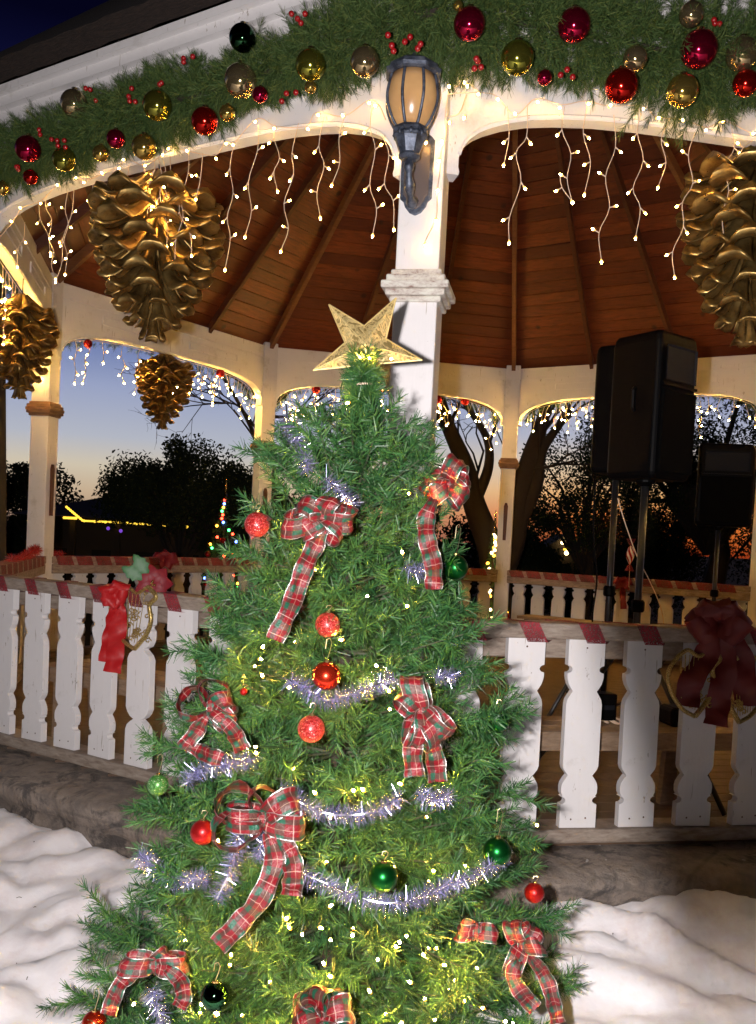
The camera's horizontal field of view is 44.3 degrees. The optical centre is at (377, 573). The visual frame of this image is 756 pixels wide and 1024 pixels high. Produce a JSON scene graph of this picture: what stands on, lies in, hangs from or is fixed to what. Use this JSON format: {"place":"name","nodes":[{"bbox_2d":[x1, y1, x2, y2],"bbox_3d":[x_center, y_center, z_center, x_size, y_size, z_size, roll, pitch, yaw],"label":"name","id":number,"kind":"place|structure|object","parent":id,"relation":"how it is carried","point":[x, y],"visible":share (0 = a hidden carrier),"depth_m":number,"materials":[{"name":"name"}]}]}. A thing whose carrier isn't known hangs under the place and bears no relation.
{"place":"outdoors","nodes":[
{"label":"outdoors","id":0,"kind":"place"},
{"bbox_2d":[0,259,6,560],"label":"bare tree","id":1,"kind":"object","parent":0,"point":[3,510],"visible":0.51,"depth_m":9.43,"materials":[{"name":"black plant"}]},
{"bbox_2d":[48,659,250,761],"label":"floor","id":2,"kind":"structure","parent":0,"point":[160,676],"depth_m":4.89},
{"bbox_2d":[8,497,311,604],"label":"building","id":3,"kind":"structure","parent":0,"point":[73,537],"depth_m":18.50,"materials":[{"name":"grey paint"}]},
{"bbox_2d":[0,0,755,558],"label":"sky","id":4,"kind":"structure","parent":0,"point":[98,419],"materials":[{"name":"blue"}]},
{"bbox_2d":[9,522,749,645],"bbox_3d":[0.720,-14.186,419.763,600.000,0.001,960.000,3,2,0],"label":"ground","id":5,"kind":"structure","parent":0,"point":[88,622],"depth_m":29.54,"materials":[{"name":"snow"}]},
{"bbox_2d":[6,461,83,559],"bbox_3d":[-8.892,-1.272,23.994,2.935,3.360,2.795,3,2,0],"label":"mesquite tree","id":6,"kind":"object","parent":5,"relation":"on","point":[15,541],"visible":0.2,"depth_m":23.71,"materials":[{"name":"grey plant"}]},
{"bbox_2d":[89,431,252,592],"bbox_3d":[-3.478,-0.815,16.498,3.252,3.564,3.356,3,2,0],"label":"mesquite tree","id":7,"kind":"object","parent":5,"relation":"on","point":[154,494],"visible":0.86,"depth_m":15.72,"materials":[{"name":"grey plant"}]},
{"bbox_2d":[200,481,239,594],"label":"lit christmas tree","id":8,"kind":"object","parent":5,"relation":"on","point":[220,540],"visible":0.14,"depth_m":14.93,"materials":[{"name":"green plant"}]},
{"bbox_2d":[186,465,301,556],"bbox_3d":[-2.452,-0.542,16.994,2.271,3.071,2.295,3,2,0],"label":"mesquite tree","id":9,"kind":"object","parent":5,"relation":"on","point":[238,530],"visible":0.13,"depth_m":16.33,"materials":[{"name":"grey plant"}]},
{"bbox_2d":[115,349,388,592],"bbox_3d":[-1.418,-1.502,12.989,4.195,5.376,2.113,3,2,0],"label":"bare tree","id":10,"kind":"object","parent":5,"relation":"on","point":[251,425],"visible":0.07,"depth_m":12.90,"materials":[{"name":"black plant"}]},
{"bbox_2d":[36,337,591,1023],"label":"christmas tree","id":11,"kind":"object","parent":5,"relation":"on","point":[400,837],"visible":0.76,"depth_m":2.43,"materials":[{"name":"green plant"}]},
{"bbox_2d":[100,945,191,1017],"bbox_3d":[-0.525,0.947,2.128,0.256,0.193,0.114,4,2,18],"label":"plaid bow","id":12,"kind":"object","parent":11,"relation":"attached to","point":[165,963],"visible":1,"depth_m":2.11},
{"bbox_2d":[142,981,170,1023],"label":"tinsel garland","id":13,"kind":"object","parent":11,"relation":"hanging from","point":[153,994],"visible":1,"depth_m":2.12,"materials":[{"name":"silver metal"}]},
{"bbox_2d":[147,754,168,795],"bbox_3d":[-0.554,0.509,2.344,0.053,0.106,0.053,3,2,0],"label":"bauble","id":14,"kind":"object","parent":11,"relation":"hanging from","point":[157,784],"visible":1,"depth_m":2.33,"materials":[{"name":"green metal"}]},
{"bbox_2d":[132,843,215,895],"bbox_3d":[-0.508,0.718,2.242,0.090,0.099,0.346,1,3,-44],"label":"tinsel garland","id":15,"kind":"object","parent":11,"relation":"hanging from","point":[144,857],"visible":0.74,"depth_m":2.21,"materials":[{"name":"silver metal"}]},
{"bbox_2d":[190,810,211,844],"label":"bauble","id":16,"kind":"object","parent":11,"relation":"hanging from","point":[200,832],"visible":0.87,"depth_m":2.14,"materials":[{"name":"red"}]},
{"bbox_2d":[176,679,250,765],"bbox_3d":[-0.386,0.353,2.211,0.215,0.202,0.118,4,2,20],"label":"plaid bow","id":17,"kind":"object","parent":11,"relation":"attached to","point":[220,712],"visible":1,"depth_m":2.21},
{"bbox_2d":[200,962,228,1011],"bbox_3d":[-0.360,0.913,2.053,0.063,0.107,0.063,3,2,0],"label":"bauble","id":18,"kind":"object","parent":11,"relation":"hanging from","point":[214,996],"visible":1,"depth_m":2.03,"materials":[{"name":"glass"}]},
{"bbox_2d":[177,747,260,791],"bbox_3d":[-0.380,0.467,2.205,0.240,0.141,0.072,4,2,27],"label":"tinsel garland","id":19,"kind":"object","parent":11,"relation":"hanging from","point":[228,764],"visible":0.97,"depth_m":2.20,"materials":[{"name":"silver metal"}]},
{"bbox_2d":[206,833,250,905],"bbox_3d":[-0.328,0.634,2.093,0.111,0.231,0.089,3,2,0],"label":"tinsel garland","id":20,"kind":"object","parent":11,"relation":"hanging from","point":[237,838],"visible":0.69,"depth_m":2.09,"materials":[{"name":"silver metal"}]},
{"bbox_2d":[244,504,268,536],"bbox_3d":[-0.301,-0.132,2.312,0.062,0.084,0.062,3,2,0],"label":"bauble","id":21,"kind":"object","parent":11,"relation":"hanging from","point":[256,523],"visible":1,"depth_m":2.29,"materials":[{"name":"red metal"}]},
{"bbox_2d":[210,779,305,953],"bbox_3d":[-0.270,0.651,2.069,0.218,0.383,0.131,3,2,0],"label":"plaid bow","id":22,"kind":"object","parent":11,"relation":"attached to","point":[277,820],"visible":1,"depth_m":2.04,"materials":[{"name":"fabric"}]},
{"bbox_2d":[274,412,318,479],"bbox_3d":[-0.218,-0.337,2.433,0.072,0.196,0.280,2,2,-21],"label":"tinsel garland","id":23,"kind":"object","parent":11,"relation":"hanging from","point":[296,439],"visible":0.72,"depth_m":2.39,"materials":[{"name":"silver metal"}]},
{"bbox_2d":[248,495,358,642],"bbox_3d":[-0.218,-0.014,2.260,0.319,0.360,0.161,4,2,22],"label":"plaid bow","id":24,"kind":"object","parent":11,"relation":"attached to","point":[316,524],"visible":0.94,"depth_m":2.22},
{"bbox_2d":[297,703,324,742],"bbox_3d":[-0.152,0.342,2.128,0.063,0.092,0.063,3,2,0],"label":"bauble","id":25,"kind":"object","parent":11,"relation":"hanging from","point":[311,728],"visible":1,"depth_m":2.11,"materials":[{"name":"red metal"}]},
{"bbox_2d":[291,984,355,1023],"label":"plaid bow","id":26,"kind":"object","parent":11,"relation":"attached to","point":[338,1011],"visible":1,"depth_m":1.97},
{"bbox_2d":[312,638,340,689],"bbox_3d":[-0.119,0.212,2.169,0.067,0.123,0.067,3,2,0],"label":"bauble","id":27,"kind":"object","parent":11,"relation":"hanging from","point":[326,674],"visible":1,"depth_m":2.15,"materials":[{"name":"red"}]},
{"bbox_2d":[315,605,339,636],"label":"bauble","id":28,"kind":"object","parent":11,"relation":"hanging from","point":[331,629],"visible":0.96,"depth_m":2.19,"materials":[{"name":"red metal"}]},
{"bbox_2d":[132,378,538,1023],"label":"tree light string","id":29,"kind":"object","parent":11,"relation":"attached to","point":[330,938],"visible":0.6,"depth_m":2.25,"materials":[{"name":"yellow"}]},
{"bbox_2d":[281,665,399,711],"bbox_3d":[-0.082,0.269,2.180,0.291,0.122,0.105,3,2,0],"label":"tinsel garland","id":30,"kind":"object","parent":11,"relation":"hanging from","point":[379,684],"visible":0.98,"depth_m":2.17,"materials":[{"name":"silver metal"}]},
{"bbox_2d":[318,464,363,515],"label":"tinsel garland","id":31,"kind":"object","parent":11,"relation":"hanging from","point":[343,493],"visible":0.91,"depth_m":2.29,"materials":[{"name":"silver metal"}]},
{"bbox_2d":[278,779,408,829],"bbox_3d":[-0.080,0.523,2.102,0.316,0.113,0.099,3,2,-6],"label":"tinsel garland","id":32,"kind":"object","parent":11,"relation":"hanging from","point":[351,814],"visible":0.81,"depth_m":2.10,"materials":[{"name":"silver metal"}]},
{"bbox_2d":[313,297,421,370],"bbox_3d":[-0.028,-0.617,2.564,0.303,0.301,0.096,3,2,0],"label":"star topper","id":33,"kind":"object","parent":11,"relation":"attached to","point":[376,327],"visible":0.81,"depth_m":2.57,"materials":[{"name":"gold metal"}]},
{"bbox_2d":[368,851,397,892],"bbox_3d":[0.012,0.668,2.080,0.066,0.092,0.066,3,2,0],"label":"bauble","id":34,"kind":"object","parent":11,"relation":"hanging from","point":[383,876],"visible":1,"depth_m":2.06,"materials":[{"name":"green"}]},
{"bbox_2d":[303,850,512,917],"bbox_3d":[0.088,0.711,2.143,0.587,0.125,0.147,2,2,-25],"label":"tinsel garland","id":35,"kind":"object","parent":11,"relation":"hanging from","point":[325,882],"visible":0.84,"depth_m":2.09,"materials":[{"name":"silver metal"}]},
{"bbox_2d":[392,675,456,782],"bbox_3d":[0.106,0.358,2.152,0.152,0.244,0.114,3,2,0],"label":"plaid bow","id":36,"kind":"object","parent":11,"relation":"attached to","point":[428,726],"visible":1,"depth_m":2.13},
{"bbox_2d":[414,783,458,811],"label":"tinsel garland","id":37,"kind":"object","parent":11,"relation":"hanging from","point":[432,798],"visible":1,"depth_m":2.16,"materials":[{"name":"silver metal"}]},
{"bbox_2d":[416,453,470,589],"bbox_3d":[0.171,-0.141,2.415,0.148,0.358,0.235,3,2,0],"label":"plaid bow","id":38,"kind":"object","parent":11,"relation":"attached to","point":[451,485],"visible":0.99,"depth_m":2.44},
{"bbox_2d":[443,524,467,579],"bbox_3d":[0.208,-0.057,2.467,0.067,0.150,0.067,3,2,0],"label":"bauble","id":39,"kind":"object","parent":11,"relation":"hanging from","point":[455,574],"visible":0.98,"depth_m":2.45,"materials":[{"name":"green"}]},
{"bbox_2d":[453,918,498,944],"bbox_3d":[0.230,0.845,2.186,0.106,0.058,0.064,3,2,0],"label":"plaid bow","id":40,"kind":"object","parent":11,"relation":"attached to","point":[474,930],"visible":1,"depth_m":2.17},
{"bbox_2d":[483,808,511,866],"bbox_3d":[0.292,0.641,2.258,0.069,0.143,0.069,3,2,0],"label":"bauble","id":41,"kind":"object","parent":11,"relation":"hanging from","point":[497,848],"visible":0.93,"depth_m":2.24,"materials":[{"name":"green"}]},
{"bbox_2d":[501,919,565,1023],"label":"plaid bow","id":42,"kind":"object","parent":11,"relation":"attached to","point":[524,938],"visible":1,"depth_m":2.24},
{"bbox_2d":[524,876,543,902],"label":"bauble","id":43,"kind":"object","parent":11,"relation":"hanging from","point":[533,891],"visible":1,"depth_m":2.43,"materials":[{"name":"red"}]},
{"bbox_2d":[0,0,755,920],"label":"gazebo","id":44,"kind":"object","parent":5,"relation":"on","point":[544,306],"visible":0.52,"depth_m":6.41,"materials":[{"name":"wood"}]},
{"bbox_2d":[0,556,44,573],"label":"rail ribbon","id":45,"kind":"object","parent":44,"relation":"attached to","point":[9,566],"visible":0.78,"depth_m":6.70,"materials":[{"name":"red"}]},
{"bbox_2d":[0,278,59,399],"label":"giant pine cone","id":46,"kind":"object","parent":44,"relation":"hanging from","point":[30,341],"visible":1,"depth_m":6.47,"materials":[{"name":"gold metal"}]},
{"bbox_2d":[98,580,130,673],"bbox_3d":[-1.246,0.249,4.353,0.144,0.445,0.130,2,2,-27],"label":"red bow","id":47,"kind":"object","parent":44,"relation":"attached to","point":[114,594],"visible":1,"depth_m":4.36,"materials":[{"name":"red"}]},
{"bbox_2d":[108,585,157,650],"bbox_3d":[-1.150,0.204,4.347,0.324,0.314,0.022,4,3,33],"label":"gold harp","id":48,"kind":"object","parent":44,"relation":"attached to","point":[150,614],"visible":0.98,"depth_m":4.31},
{"bbox_2d":[122,554,172,591],"bbox_3d":[-1.069,0.025,4.306,0.237,0.220,0.056,2,2,-13],"label":"poinsettia","id":49,"kind":"object","parent":44,"relation":"attached to","point":[142,571],"visible":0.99,"depth_m":4.30,"materials":[{"name":"red plant"}]},
{"bbox_2d":[56,555,249,565],"bbox_3d":[-2.114,-0.120,9.268,0.141,0.078,2.750,4,3,33],"label":"rail ribbon","id":50,"kind":"object","parent":44,"relation":"attached to","point":[107,560],"visible":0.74,"depth_m":8.86,"materials":[{"name":"red"}]},
{"bbox_2d":[87,164,225,342],"bbox_3d":[-1.040,-1.506,4.373,0.629,0.825,0.667,3,2,0],"label":"giant pine cone","id":51,"kind":"object","parent":44,"relation":"hanging from","point":[147,272],"visible":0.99,"depth_m":4.25,"materials":[{"name":"gold metal"}]},
{"bbox_2d":[0,574,313,625],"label":"rail ribbon","id":52,"kind":"object","parent":44,"relation":"attached to","point":[63,589],"visible":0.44,"depth_m":4.49,"materials":[{"name":"red"}]},
{"bbox_2d":[63,339,254,406],"bbox_3d":[-2.125,-2.061,9.220,0.283,0.484,2.724,4,3,33],"label":"beam garland","id":53,"kind":"object","parent":44,"relation":"attached to","point":[78,344],"visible":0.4,"depth_m":9.73,"materials":[{"name":"green"}]},
{"bbox_2d":[69,340,254,418],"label":"icicle lights","id":54,"kind":"object","parent":44,"relation":"hanging from","point":[202,378],"visible":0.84,"depth_m":9.56,"materials":[{"name":"white"}]},
{"bbox_2d":[134,353,195,429],"bbox_3d":[-2.107,-1.798,9.175,0.599,0.755,0.617,3,2,0],"label":"giant pine cone","id":55,"kind":"object","parent":44,"relation":"hanging from","point":[163,398],"visible":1,"depth_m":9.06,"materials":[{"name":"gold metal"}]},
{"bbox_2d":[0,100,398,282],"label":"icicle lights","id":56,"kind":"object","parent":44,"relation":"hanging from","point":[270,177],"visible":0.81,"depth_m":4.01,"materials":[{"name":"white"}]},
{"bbox_2d":[0,0,454,206],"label":"beam garland","id":57,"kind":"object","parent":44,"relation":"attached to","point":[108,111],"visible":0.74,"depth_m":3.83,"materials":[{"name":"green"}]},
{"bbox_2d":[14,133,41,162],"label":"garland ball","id":58,"kind":"object","parent":57,"relation":"attached to","point":[28,149],"visible":1,"depth_m":4.29,"materials":[{"name":"glass"}]},
{"bbox_2d":[52,145,75,171],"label":"garland ball","id":59,"kind":"object","parent":57,"relation":"attached to","point":[63,160],"visible":0.84,"depth_m":4.15,"materials":[{"name":"yellow metal"}]},
{"bbox_2d":[60,87,87,117],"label":"garland ball","id":60,"kind":"object","parent":57,"relation":"attached to","point":[68,95],"visible":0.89,"depth_m":4.11,"materials":[{"name":"silver metal"}]},
{"bbox_2d":[132,132,156,159],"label":"garland ball","id":61,"kind":"object","parent":57,"relation":"attached to","point":[144,147],"visible":1,"depth_m":3.87,"materials":[{"name":"gold metal"}]},
{"bbox_2d":[142,87,171,121],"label":"garland ball","id":62,"kind":"object","parent":57,"relation":"attached to","point":[157,104],"visible":1,"depth_m":3.82,"materials":[{"name":"metal"}]},
{"bbox_2d":[191,104,217,135],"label":"garland ball","id":63,"kind":"object","parent":57,"relation":"attached to","point":[204,119],"visible":1,"depth_m":3.68,"materials":[{"name":"glass"}]},
{"bbox_2d":[224,60,256,98],"bbox_3d":[-0.534,-1.921,3.614,0.128,0.138,0.128,3,2,0],"label":"garland ball","id":64,"kind":"object","parent":57,"relation":"attached to","point":[234,72],"visible":0.98,"depth_m":3.57,"materials":[{"name":"silver metal"}]},
{"bbox_2d":[229,21,255,52],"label":"garland ball","id":65,"kind":"object","parent":57,"relation":"attached to","point":[242,37],"visible":1,"depth_m":3.57,"materials":[{"name":"glass"}]},
{"bbox_2d":[295,46,325,81],"bbox_3d":[-0.249,-1.880,3.428,0.112,0.121,0.112,3,2,0],"label":"garland ball","id":66,"kind":"object","parent":57,"relation":"attached to","point":[307,69],"visible":0.99,"depth_m":3.39,"materials":[{"name":"metal"}]},
{"bbox_2d":[350,43,378,77],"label":"garland ball","id":67,"kind":"object","parent":57,"relation":"attached to","point":[364,60],"visible":1,"depth_m":3.26,"materials":[{"name":"silver metal"}]},
{"bbox_2d":[277,388,499,449],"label":"icicle lights","id":68,"kind":"object","parent":44,"relation":"hanging from","point":[387,409],"visible":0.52,"depth_m":10.85,"materials":[{"name":"beige"}]},
{"bbox_2d":[386,52,441,215],"bbox_3d":[0.117,-1.595,3.354,0.194,0.515,0.276,3,2,0],"label":"wall lantern","id":69,"kind":"object","parent":44,"relation":"attached to","point":[412,94],"depth_m":3.27,"materials":[{"name":"paint"}]},
{"bbox_2d":[391,0,755,150],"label":"beam garland","id":70,"kind":"object","parent":44,"relation":"attached to","point":[616,14],"visible":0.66,"depth_m":3.40,"materials":[{"name":"green"}]},
{"bbox_2d":[454,4,484,41],"bbox_3d":[0.313,-1.883,3.178,0.108,0.117,0.108,3,2,0],"label":"garland ball","id":71,"kind":"object","parent":70,"relation":"attached to","point":[469,22],"visible":1,"depth_m":3.14,"materials":[{"name":"glass"}]},
{"bbox_2d":[501,37,533,76],"bbox_3d":[0.483,-1.789,3.218,0.114,0.123,0.114,3,2,0],"label":"garland ball","id":72,"kind":"object","parent":70,"relation":"attached to","point":[517,57],"visible":1,"depth_m":3.18,"materials":[{"name":"yellow metal"}]},
{"bbox_2d":[557,4,590,43],"bbox_3d":[0.687,-1.924,3.254,0.115,0.124,0.115,3,2,0],"label":"garland ball","id":73,"kind":"object","parent":70,"relation":"attached to","point":[577,20],"visible":0.98,"depth_m":3.22,"materials":[{"name":"red glass"}]},
{"bbox_2d":[604,65,637,103],"bbox_3d":[0.865,-1.737,3.301,0.117,0.126,0.117,3,2,0],"label":"garland ball","id":74,"kind":"object","parent":70,"relation":"attached to","point":[621,85],"visible":1,"depth_m":3.26,"materials":[{"name":"red glass"}]},
{"bbox_2d":[623,43,647,71],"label":"garland ball","id":75,"kind":"object","parent":70,"relation":"attached to","point":[635,57],"visible":0.92,"depth_m":3.28,"materials":[{"name":"silver metal"}]},
{"bbox_2d":[666,71,698,108],"bbox_3d":[1.099,-1.744,3.350,0.114,0.123,0.114,3,2,0],"label":"garland ball","id":76,"kind":"object","parent":70,"relation":"attached to","point":[682,90],"visible":1,"depth_m":3.31,"materials":[{"name":"gold metal"}]},
{"bbox_2d":[679,0,703,28],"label":"garland ball","id":77,"kind":"object","parent":70,"relation":"attached to","point":[694,19],"visible":0.99,"depth_m":3.31,"materials":[{"name":"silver metal"}]},
{"bbox_2d":[680,26,717,69],"bbox_3d":[1.159,-1.898,3.355,0.132,0.142,0.132,3,2,0],"label":"garland ball","id":78,"kind":"object","parent":70,"relation":"attached to","point":[703,48],"visible":0.98,"depth_m":3.31,"materials":[{"name":"red glass"}]},
{"bbox_2d":[725,33,755,72],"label":"garland ball","id":79,"kind":"object","parent":70,"relation":"attached to","point":[733,64],"visible":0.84,"depth_m":3.35,"materials":[{"name":"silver metal"}]},
{"bbox_2d":[732,69,755,97],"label":"garland ball","id":80,"kind":"object","parent":70,"relation":"attached to","point":[744,83],"visible":1,"depth_m":3.37,"materials":[{"name":"red glass"}]},
{"bbox_2d":[546,480,661,715],"bbox_3d":[1.296,0.223,5.391,0.975,1.636,0.860,3,2,0],"label":"speaker stand","id":81,"kind":"object","parent":44,"relation":"on","point":[609,588],"visible":0.39,"depth_m":5.23,"materials":[{"name":"grey metal"}]},
{"bbox_2d":[590,345,614,474],"bbox_3d":[1.362,-0.908,5.205,0.266,0.703,0.288,4,3,30],"label":"speaker","id":82,"kind":"object","parent":81,"relation":"on","point":[602,408],"visible":0.35,"depth_m":5.15},
{"bbox_2d":[454,81,755,278],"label":"icicle lights","id":83,"kind":"object","parent":44,"relation":"hanging from","point":[585,164],"visible":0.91,"depth_m":3.64,"materials":[{"name":"beige"}]},
{"bbox_2d":[459,618,755,645],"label":"rail ribbon","id":84,"kind":"object","parent":44,"relation":"attached to","point":[537,630],"visible":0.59,"depth_m":3.71,"materials":[{"name":"red"}]},
{"bbox_2d":[676,597,755,727],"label":"red bow","id":85,"kind":"object","parent":84,"relation":"attached to","point":[724,628],"visible":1,"depth_m":3.77,"materials":[{"name":"red"}]},
{"bbox_2d":[666,648,721,717],"bbox_3d":[1.284,0.445,3.782,0.245,0.295,0.022,2,2,-12],"label":"gold harp","id":86,"kind":"object","parent":85,"relation":"attached to","point":[701,708],"visible":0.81,"depth_m":3.77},
{"bbox_2d":[488,716,733,806],"bbox_3d":[1.402,0.900,4.286,1.994,0.409,0.352,2,2,-12],"label":"bench","id":87,"kind":"object","parent":44,"relation":"on","point":[550,734],"visible":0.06,"depth_m":4.13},
{"bbox_2d":[597,691,616,720],"bbox_3d":[1.002,0.596,4.178,0.120,0.120,0.095,2,2,-12],"label":"power box","id":88,"kind":"object","parent":87,"relation":"on","point":[609,704],"visible":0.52,"depth_m":4.14,"materials":[{"name":"black"}]},
{"bbox_2d":[659,703,678,726],"bbox_3d":[1.419,0.654,4.271,0.220,0.090,0.140,2,2,-12],"label":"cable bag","id":89,"kind":"object","parent":87,"relation":"on","point":[668,714],"visible":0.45,"depth_m":4.22,"materials":[{"name":"black"}]},
{"bbox_2d":[509,570,744,592],"bbox_3d":[2.724,0.088,10.244,2.750,0.078,0.141,4,3,33],"label":"rail ribbon","id":90,"kind":"object","parent":44,"relation":"attached to","point":[708,587],"visible":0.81,"depth_m":10.11,"materials":[{"name":"red"}]},
{"bbox_2d":[539,480,726,815],"bbox_3d":[1.173,0.284,4.643,0.897,1.560,0.969,3,2,0],"label":"speaker stand","id":91,"kind":"object","parent":44,"relation":"on","point":[637,605],"visible":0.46,"depth_m":4.58,"materials":[{"name":"grey metal"}]},
{"bbox_2d":[607,330,697,481],"bbox_3d":[1.334,-0.806,4.558,0.329,0.699,0.326,1,3,-38],"label":"speaker","id":92,"kind":"object","parent":91,"relation":"on","point":[652,416],"visible":0.98,"depth_m":4.45},
{"bbox_2d":[523,395,755,425],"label":"beam garland","id":93,"kind":"object","parent":44,"relation":"attached to","point":[540,410],"visible":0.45,"depth_m":10.71,"materials":[{"name":"green"}]},
{"bbox_2d":[524,396,755,437],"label":"icicle lights","id":94,"kind":"object","parent":44,"relation":"hanging from","point":[576,413],"visible":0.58,"depth_m":10.53,"materials":[{"name":"beige"}]},
{"bbox_2d":[659,526,723,668],"bbox_3d":[2.899,0.304,7.815,0.962,1.453,0.914,3,2,0],"label":"speaker stand","id":95,"kind":"object","parent":44,"relation":"on","point":[714,591],"visible":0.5,"depth_m":7.88,"materials":[{"name":"grey metal"}]},
{"bbox_2d":[691,443,755,527],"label":"speaker","id":96,"kind":"object","parent":95,"relation":"on","point":[725,485],"visible":0.99,"depth_m":7.69},
{"bbox_2d":[675,145,755,347],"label":"giant pine cone","id":97,"kind":"object","parent":44,"relation":"hanging from","point":[724,277],"visible":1,"depth_m":3.84,"materials":[{"name":"gold metal"}]},
{"bbox_2d":[730,655,755,723],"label":"gold harp","id":98,"kind":"object","parent":44,"relation":"attached to","point":[739,705],"visible":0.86,"depth_m":3.83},
{"bbox_2d":[0,808,755,1023],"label":"snow","id":99,"kind":"structure","parent":5,"relation":"on","point":[687,957],"depth_m":3.25,"materials":[{"name":"snow"}]},
{"bbox_2d":[373,509,479,603],"bbox_3d":[1.783,-0.359,27.962,4.556,3.254,4.632,3,2,0],"label":"shrub","id":100,"kind":"object","parent":5,"relation":"on","point":[472,561],"visible":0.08,"depth_m":27.20,"materials":[{"name":"grey plant"}]},
{"bbox_2d":[473,512,509,617],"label":"lit christmas tree","id":101,"kind":"object","parent":5,"relation":"on","point":[492,559],"visible":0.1,"depth_m":12.96,"materials":[{"name":"green plant"}]},
{"bbox_2d":[434,396,607,618],"bbox_3d":[1.766,-1.834,14.319,5.374,6.314,2.979,3,2,0],"label":"cottonwood tree","id":102,"kind":"object","parent":5,"relation":"on","point":[530,475],"visible":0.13,"depth_m":14.35,"materials":[{"name":"black plant"}]},
{"bbox_2d":[511,502,573,617],"bbox_3d":[3.739,-0.288,21.901,2.156,2.894,2.197,3,2,0],"label":"pine tree","id":103,"kind":"object","parent":5,"relation":"on","point":[540,557],"visible":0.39,"depth_m":21.43,"materials":[{"name":"grey plant"}]},
{"bbox_2d":[519,419,677,619],"bbox_3d":[3.786,-0.834,17.066,2.946,4.283,2.812,1,3,-37],"label":"pine tree","id":104,"kind":"object","parent":5,"relation":"on","point":[581,552],"visible":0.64,"depth_m":16.67,"materials":[{"name":"grey plant"}]},
{"bbox_2d":[564,505,706,621],"bbox_3d":[6.489,-0.286,24.070,4.019,3.276,3.758,2,2,-24],"label":"pine tree","id":105,"kind":"object","parent":5,"relation":"on","point":[620,565],"visible":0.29,"depth_m":23.32,"materials":[{"name":"grey plant"}]},
{"bbox_2d":[564,395,755,601],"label":"tree","id":106,"kind":"object","parent":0,"point":[683,495],"visible":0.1,"depth_m":19.61,"materials":[{"name":"grey plant"}]},
{"bbox_2d":[644,398,755,585],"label":"tree","id":107,"kind":"object","parent":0,"point":[741,549],"visible":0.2,"depth_m":21.79,"materials":[{"name":"grey plant"}]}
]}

